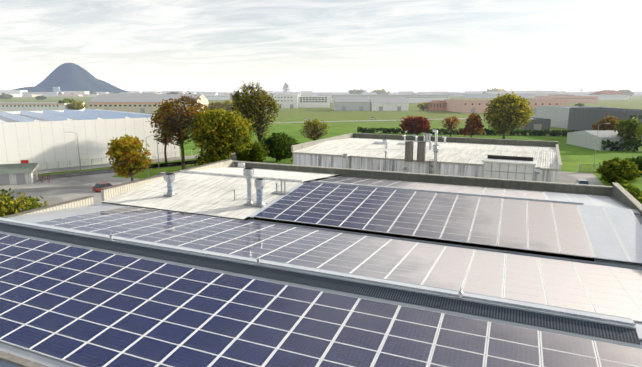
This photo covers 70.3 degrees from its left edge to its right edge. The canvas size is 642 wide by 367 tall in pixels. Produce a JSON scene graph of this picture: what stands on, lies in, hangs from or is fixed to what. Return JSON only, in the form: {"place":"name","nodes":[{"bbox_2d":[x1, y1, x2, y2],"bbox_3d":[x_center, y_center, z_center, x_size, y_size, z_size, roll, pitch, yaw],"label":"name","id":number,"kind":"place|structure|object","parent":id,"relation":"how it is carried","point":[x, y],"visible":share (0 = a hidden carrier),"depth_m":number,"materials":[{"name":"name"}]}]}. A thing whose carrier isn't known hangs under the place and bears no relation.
{"place":"outdoors","nodes":[
{"label":"outdoors","id":0,"kind":"place"},
{"bbox_2d":[53,87,59,91],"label":"blue tower","id":1,"kind":"structure","parent":0,"point":[56,89],"depth_m":2219.89,"materials":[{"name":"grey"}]},
{"bbox_2d":[35,63,121,93],"bbox_3d":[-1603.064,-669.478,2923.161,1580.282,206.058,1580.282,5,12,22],"label":"hill","id":2,"kind":"structure","parent":0,"point":[69,77],"depth_m":2812.72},
{"bbox_2d":[13,87,46,91],"bbox_3d":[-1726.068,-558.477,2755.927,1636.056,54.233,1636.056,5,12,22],"label":"hill foot","id":3,"kind":"object","parent":2,"relation":"attached to","point":[35,89],"visible":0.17,"depth_m":2658.67},
{"bbox_2d":[98,79,127,91],"bbox_3d":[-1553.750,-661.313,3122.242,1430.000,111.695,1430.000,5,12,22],"label":"hill shoulder","id":4,"kind":"object","parent":2,"relation":"attached to","point":[111,86],"visible":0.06,"depth_m":3118.47},
{"bbox_2d":[107,93,161,93],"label":"beige blocks","id":5,"kind":"structure","parent":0,"point":[134,93],"depth_m":1028.97,"materials":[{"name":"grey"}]},
{"bbox_2d":[0,158,641,366],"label":"building","id":6,"kind":"structure","parent":0,"point":[612,329],"depth_m":24.84,"materials":[{"name":"concrete"}]},
{"bbox_2d":[102,167,337,218],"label":"corrugated roof","id":7,"kind":"structure","parent":6,"relation":"on","point":[205,194],"depth_m":43.10,"materials":[{"name":"white metal"}]},
{"bbox_2d":[102,170,302,220],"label":"corrugated trim","id":8,"kind":"structure","parent":7,"relation":"attached to","point":[256,177],"depth_m":45.67,"materials":[{"name":"grey metal"}]},
{"bbox_2d":[163,154,289,206],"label":"roof vents","id":9,"kind":"object","parent":6,"relation":"on","point":[170,178],"visible":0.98,"depth_m":38.73,"materials":[{"name":"silver metal"}]},
{"bbox_2d":[0,176,641,366],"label":"solar panels","id":10,"kind":"object","parent":6,"relation":"on","point":[80,307],"visible":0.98,"depth_m":22.27,"materials":[{"name":"blue"}]},
{"bbox_2d":[0,92,641,190],"bbox_3d":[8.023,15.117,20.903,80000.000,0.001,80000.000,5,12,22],"label":"ground","id":11,"kind":"structure","parent":0,"point":[572,157],"depth_m":270.90,"materials":[{"name":"green plant"}]},
{"bbox_2d":[0,94,21,96],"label":"building","id":12,"kind":"structure","parent":11,"relation":"on","point":[17,95],"depth_m":1721.52,"materials":[{"name":"grey"}]},
{"bbox_2d":[0,90,27,94],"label":"building","id":13,"kind":"structure","parent":11,"relation":"on","point":[11,91],"depth_m":2218.14,"materials":[{"name":"grey"}]},
{"bbox_2d":[23,95,40,96],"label":"building","id":14,"kind":"structure","parent":11,"relation":"on","point":[30,95],"depth_m":1827.21,"materials":[{"name":"grey"}]},
{"bbox_2d":[0,102,84,110],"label":"long building","id":15,"kind":"structure","parent":11,"relation":"on","point":[25,106],"depth_m":452.22,"materials":[{"name":"grey"}]},
{"bbox_2d":[22,92,63,95],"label":"building","id":16,"kind":"structure","parent":11,"relation":"on","point":[42,93],"depth_m":2051.43,"materials":[{"name":"grey"}]},
{"bbox_2d":[58,94,82,95],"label":"building","id":17,"kind":"structure","parent":11,"relation":"on","point":[70,95],"depth_m":1963.90,"materials":[{"name":"grey"}]},
{"bbox_2d":[60,91,89,93],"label":"building","id":18,"kind":"structure","parent":11,"relation":"on","point":[77,92],"depth_m":2224.42,"materials":[{"name":"grey"}]},
{"bbox_2d":[0,109,179,169],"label":"warehouse","id":19,"kind":"structure","parent":11,"relation":"on","point":[41,138],"depth_m":118.31,"materials":[{"name":"grey metal"}]},
{"bbox_2d":[82,94,98,96],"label":"building","id":20,"kind":"structure","parent":11,"relation":"on","point":[89,95],"depth_m":1892.02,"materials":[{"name":"grey"}]},
{"bbox_2d":[87,94,208,112],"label":"warehouse building","id":21,"kind":"structure","parent":11,"relation":"on","point":[141,103],"depth_m":413.00,"materials":[{"name":"grey"}]},
{"bbox_2d":[141,91,157,92],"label":"building","id":22,"kind":"structure","parent":11,"relation":"on","point":[149,92],"depth_m":3083.44,"materials":[{"name":"grey"}]},
{"bbox_2d":[150,106,178,162],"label":"tree","id":23,"kind":"object","parent":11,"relation":"on","point":[163,140],"visible":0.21,"depth_m":121.15,"materials":[{"name":"brown plant"}]},
{"bbox_2d":[148,91,202,169],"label":"brown tree","id":24,"kind":"object","parent":11,"relation":"on","point":[178,123],"visible":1,"depth_m":110.09,"materials":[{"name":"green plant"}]},
{"bbox_2d":[183,103,207,151],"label":"brown tree","id":25,"kind":"object","parent":11,"relation":"on","point":[204,107],"visible":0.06,"depth_m":124.06,"materials":[{"name":"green plant"}]},
{"bbox_2d":[201,92,217,94],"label":"building","id":26,"kind":"structure","parent":11,"relation":"on","point":[209,93],"depth_m":1776.66,"materials":[{"name":"grey"}]},
{"bbox_2d":[204,95,230,99],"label":"building","id":27,"kind":"structure","parent":11,"relation":"on","point":[217,97],"depth_m":1120.80,"materials":[{"name":"grey"}]},
{"bbox_2d":[240,82,280,141],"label":"tall thin tree","id":28,"kind":"object","parent":11,"relation":"on","point":[262,104],"visible":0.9,"depth_m":120.76,"materials":[{"name":"green plant"}]},
{"bbox_2d":[270,92,284,94],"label":"building","id":29,"kind":"structure","parent":11,"relation":"on","point":[279,93],"depth_m":2408.18,"materials":[{"name":"brick"}]},
{"bbox_2d":[273,95,298,107],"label":"building","id":30,"kind":"structure","parent":11,"relation":"on","point":[288,101],"depth_m":538.69,"materials":[{"name":"grey"}]},
{"bbox_2d":[282,83,289,92],"bbox_3d":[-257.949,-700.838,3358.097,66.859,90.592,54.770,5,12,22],"label":"conifer tree","id":31,"kind":"object","parent":11,"relation":"on","point":[286,86],"visible":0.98,"depth_m":3345.61,"materials":[{"name":"grey plant"}]},
{"bbox_2d":[0,118,603,209],"bbox_3d":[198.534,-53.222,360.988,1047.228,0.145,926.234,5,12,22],"label":"yards and roads","id":32,"kind":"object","parent":11,"relation":"on","point":[63,185],"visible":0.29,"depth_m":101.61,"materials":[{"name":"grey asphalt"}]},
{"bbox_2d":[0,163,38,184],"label":"utility building","id":33,"kind":"structure","parent":32,"relation":"on","point":[19,173],"depth_m":95.35,"materials":[{"name":"grey metal"}]},
{"bbox_2d":[0,187,50,216],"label":"bush","id":34,"kind":"object","parent":32,"relation":"on","point":[7,202],"visible":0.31,"depth_m":47.06,"materials":[{"name":"green plant"}]},
{"bbox_2d":[65,132,81,171],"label":"street lamp","id":35,"kind":"object","parent":32,"relation":"on","point":[78,151],"visible":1,"depth_m":108.98,"materials":[{"name":"grey metal"}]},
{"bbox_2d":[92,182,114,191],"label":"red car","id":36,"kind":"object","parent":32,"relation":"on","point":[97,186],"visible":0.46,"depth_m":88.04,"materials":[{"name":"red metal"}]},
{"bbox_2d":[37,149,199,171],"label":"fence","id":37,"kind":"object","parent":32,"relation":"on","point":[88,165],"visible":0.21,"depth_m":117.40,"materials":[{"name":"grey"}]},
{"bbox_2d":[105,134,155,180],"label":"yellow tree","id":38,"kind":"object","parent":32,"relation":"on","point":[126,151],"visible":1,"depth_m":90.83,"materials":[{"name":"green plant"}]},
{"bbox_2d":[145,121,159,167],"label":"street lamp","id":39,"kind":"object","parent":32,"relation":"on","point":[157,145],"visible":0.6,"depth_m":114.51,"materials":[{"name":"grey metal"}]},
{"bbox_2d":[194,148,229,165],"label":"dark bush","id":40,"kind":"object","parent":32,"relation":"on","point":[203,158],"visible":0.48,"depth_m":107.72,"materials":[{"name":"green plant"}]},
{"bbox_2d":[188,103,257,158],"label":"green tree","id":41,"kind":"object","parent":32,"relation":"on","point":[216,130],"visible":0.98,"depth_m":107.11,"materials":[{"name":"green plant"}]},
{"bbox_2d":[228,81,259,136],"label":"tall thin tree","id":42,"kind":"object","parent":32,"relation":"on","point":[237,98],"visible":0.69,"depth_m":119.59,"materials":[{"name":"green plant"}]},
{"bbox_2d":[234,141,270,162],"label":"dark bush","id":43,"kind":"object","parent":32,"relation":"on","point":[256,152],"visible":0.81,"depth_m":116.24,"materials":[{"name":"green plant"}]},
{"bbox_2d":[258,132,299,161],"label":"dark bush","id":44,"kind":"object","parent":32,"relation":"on","point":[278,145],"visible":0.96,"depth_m":122.12,"materials":[{"name":"green plant"}]},
{"bbox_2d":[575,179,588,184],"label":"car","id":45,"kind":"object","parent":32,"relation":"on","point":[581,181],"visible":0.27,"depth_m":91.47,"materials":[{"name":"white metal"}]},
{"bbox_2d":[298,119,329,140],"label":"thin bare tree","id":46,"kind":"object","parent":11,"relation":"on","point":[313,132],"visible":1,"depth_m":162.81,"materials":[{"name":"green plant"}]},
{"bbox_2d":[299,96,329,107],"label":"building","id":47,"kind":"structure","parent":11,"relation":"on","point":[314,101],"depth_m":562.15,"materials":[{"name":"grey"}]},
{"bbox_2d":[0,88,633,111],"bbox_3d":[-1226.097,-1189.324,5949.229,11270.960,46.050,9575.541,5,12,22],"label":"trees","id":48,"kind":"object","parent":11,"relation":"on","point":[78,105],"visible":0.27,"depth_m":473.69,"materials":[{"name":"green plant"}]},
{"bbox_2d":[312,93,331,95],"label":"building","id":49,"kind":"structure","parent":11,"relation":"on","point":[314,94],"depth_m":1971.11,"materials":[{"name":"grey"}]},
{"bbox_2d":[333,97,369,110],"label":"hangar","id":50,"kind":"structure","parent":11,"relation":"on","point":[351,103],"depth_m":466.58,"materials":[{"name":"grey metal"}]},
{"bbox_2d":[361,92,376,93],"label":"building","id":51,"kind":"structure","parent":11,"relation":"on","point":[368,93],"depth_m":1775.48,"materials":[{"name":"grey"}]},
{"bbox_2d":[369,97,408,110],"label":"hangar","id":52,"kind":"structure","parent":11,"relation":"on","point":[389,103],"depth_m":467.53,"materials":[{"name":"grey metal"}]},
{"bbox_2d":[330,94,449,102],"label":"long building","id":53,"kind":"structure","parent":11,"relation":"on","point":[416,98],"depth_m":797.44,"materials":[{"name":"grey"}]},
{"bbox_2d":[398,91,413,93],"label":"building","id":54,"kind":"structure","parent":11,"relation":"on","point":[405,92],"depth_m":2096.60,"materials":[{"name":"grey"}]},
{"bbox_2d":[398,115,430,135],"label":"red tree","id":55,"kind":"object","parent":11,"relation":"on","point":[417,125],"visible":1,"depth_m":194.31,"materials":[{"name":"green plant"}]},
{"bbox_2d":[426,100,446,110],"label":"building","id":56,"kind":"structure","parent":11,"relation":"on","point":[437,105],"depth_m":468.23,"materials":[{"name":"brick"}]},
{"bbox_2d":[430,91,447,93],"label":"building","id":57,"kind":"structure","parent":11,"relation":"on","point":[437,92],"depth_m":3671.38,"materials":[{"name":"brick"}]},
{"bbox_2d":[441,115,461,136],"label":"tree","id":58,"kind":"object","parent":11,"relation":"on","point":[450,122],"visible":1,"depth_m":195.18,"materials":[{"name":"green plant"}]},
{"bbox_2d":[442,93,465,95],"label":"building","id":59,"kind":"structure","parent":11,"relation":"on","point":[456,94],"depth_m":2064.23,"materials":[{"name":"grey"}]},
{"bbox_2d":[357,127,588,135],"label":"field hedge","id":60,"kind":"object","parent":11,"relation":"on","point":[488,131],"visible":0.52,"depth_m":204.83,"materials":[{"name":"green plant"}]},
{"bbox_2d":[464,91,481,92],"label":"building","id":61,"kind":"structure","parent":11,"relation":"on","point":[472,91],"depth_m":3286.10,"materials":[{"name":"grey"}]},
{"bbox_2d":[462,113,484,137],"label":"tree","id":62,"kind":"object","parent":11,"relation":"on","point":[473,119],"visible":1,"depth_m":190.95,"materials":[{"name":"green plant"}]},
{"bbox_2d":[482,91,507,93],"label":"building","id":63,"kind":"structure","parent":11,"relation":"on","point":[487,92],"depth_m":2141.07,"materials":[{"name":"grey"}]},
{"bbox_2d":[464,94,534,97],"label":"building","id":64,"kind":"structure","parent":11,"relation":"on","point":[493,95],"depth_m":1512.32,"materials":[{"name":"pink"}]},
{"bbox_2d":[444,99,567,112],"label":"building","id":65,"kind":"structure","parent":11,"relation":"on","point":[468,105],"depth_m":418.63,"materials":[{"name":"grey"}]},
{"bbox_2d":[482,89,533,138],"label":"tree","id":66,"kind":"object","parent":11,"relation":"on","point":[508,107],"visible":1,"depth_m":182.81,"materials":[{"name":"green plant"}]},
{"bbox_2d":[507,91,525,93],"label":"building","id":67,"kind":"structure","parent":11,"relation":"on","point":[510,92],"depth_m":2942.98,"materials":[{"name":"grey"}]},
{"bbox_2d":[513,117,550,129],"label":"arched shed","id":68,"kind":"structure","parent":11,"relation":"on","point":[534,123],"depth_m":230.88,"materials":[{"name":"grey metal"}]},
{"bbox_2d":[533,91,558,95],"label":"building","id":69,"kind":"structure","parent":11,"relation":"on","point":[541,93],"depth_m":2162.52,"materials":[{"name":"grey"}]},
{"bbox_2d":[548,94,573,95],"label":"building","id":70,"kind":"structure","parent":11,"relation":"on","point":[559,95],"depth_m":1837.93,"materials":[{"name":"brick"}]},
{"bbox_2d":[535,96,597,102],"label":"warehouse","id":71,"kind":"structure","parent":11,"relation":"on","point":[582,99],"depth_m":803.38,"materials":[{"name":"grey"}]},
{"bbox_2d":[536,106,614,128],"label":"building","id":72,"kind":"structure","parent":11,"relation":"on","point":[558,116],"depth_m":252.31,"materials":[{"name":"grey"}]},
{"bbox_2d":[569,92,590,95],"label":"building","id":73,"kind":"structure","parent":11,"relation":"on","point":[580,93],"depth_m":1816.77,"materials":[{"name":"grey"}]},
{"bbox_2d":[578,163,602,172],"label":"fence","id":74,"kind":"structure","parent":11,"relation":"on","point":[579,171],"depth_m":109.02,"materials":[{"name":"grey metal"}]},
{"bbox_2d":[566,130,634,150],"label":"shed","id":75,"kind":"structure","parent":11,"relation":"on","point":[585,139],"depth_m":155.68,"materials":[{"name":"grey metal"}]},
{"bbox_2d":[593,123,609,166],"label":"street lamp","id":76,"kind":"object","parent":11,"relation":"on","point":[596,144],"visible":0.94,"depth_m":116.62,"materials":[{"name":"grey metal"}]},
{"bbox_2d":[567,107,641,140],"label":"warehouse building","id":77,"kind":"structure","parent":11,"relation":"on","point":[582,118],"depth_m":201.62,"materials":[{"name":"grey"}]},
{"bbox_2d":[591,114,622,130],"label":"autumn tree","id":78,"kind":"object","parent":11,"relation":"on","point":[612,121],"visible":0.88,"depth_m":170.73,"materials":[{"name":"brown plant"}]},
{"bbox_2d":[588,90,628,99],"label":"building","id":79,"kind":"structure","parent":11,"relation":"on","point":[609,95],"depth_m":1140.78,"materials":[{"name":"white tile"}]},
{"bbox_2d":[595,157,641,183],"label":"bush","id":80,"kind":"object","parent":11,"relation":"on","point":[625,169],"visible":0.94,"depth_m":89.67,"materials":[{"name":"green plant"}]},
{"bbox_2d":[601,173,641,203],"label":"driveway hedge","id":81,"kind":"object","parent":11,"relation":"on","point":[632,190],"depth_m":81.00,"materials":[{"name":"green plant"}]},
{"bbox_2d":[601,139,641,151],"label":"hedge","id":82,"kind":"object","parent":11,"relation":"on","point":[627,145],"visible":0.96,"depth_m":148.38,"materials":[{"name":"green plant"}]},
{"bbox_2d":[614,117,641,149],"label":"tree","id":83,"kind":"object","parent":11,"relation":"on","point":[631,127],"visible":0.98,"depth_m":148.09,"materials":[{"name":"green plant"}]},
{"bbox_2d":[625,156,641,178],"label":"bush","id":84,"kind":"object","parent":11,"relation":"on","point":[637,160],"visible":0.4,"depth_m":99.28,"materials":[{"name":"green plant"}]},
{"bbox_2d":[0,0,641,91],"label":"sky","id":85,"kind":"structure","parent":0,"point":[128,45],"materials":[{"name":"white"}]},
{"bbox_2d":[291,129,561,181],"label":"building","id":86,"kind":"structure","parent":0,"point":[508,167],"depth_m":69.14,"materials":[{"name":"concrete"}]},
{"bbox_2d":[294,138,557,168],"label":"building roof","id":87,"kind":"structure","parent":86,"relation":"attached to","point":[476,153],"depth_m":75.98,"materials":[{"name":"white metal"}]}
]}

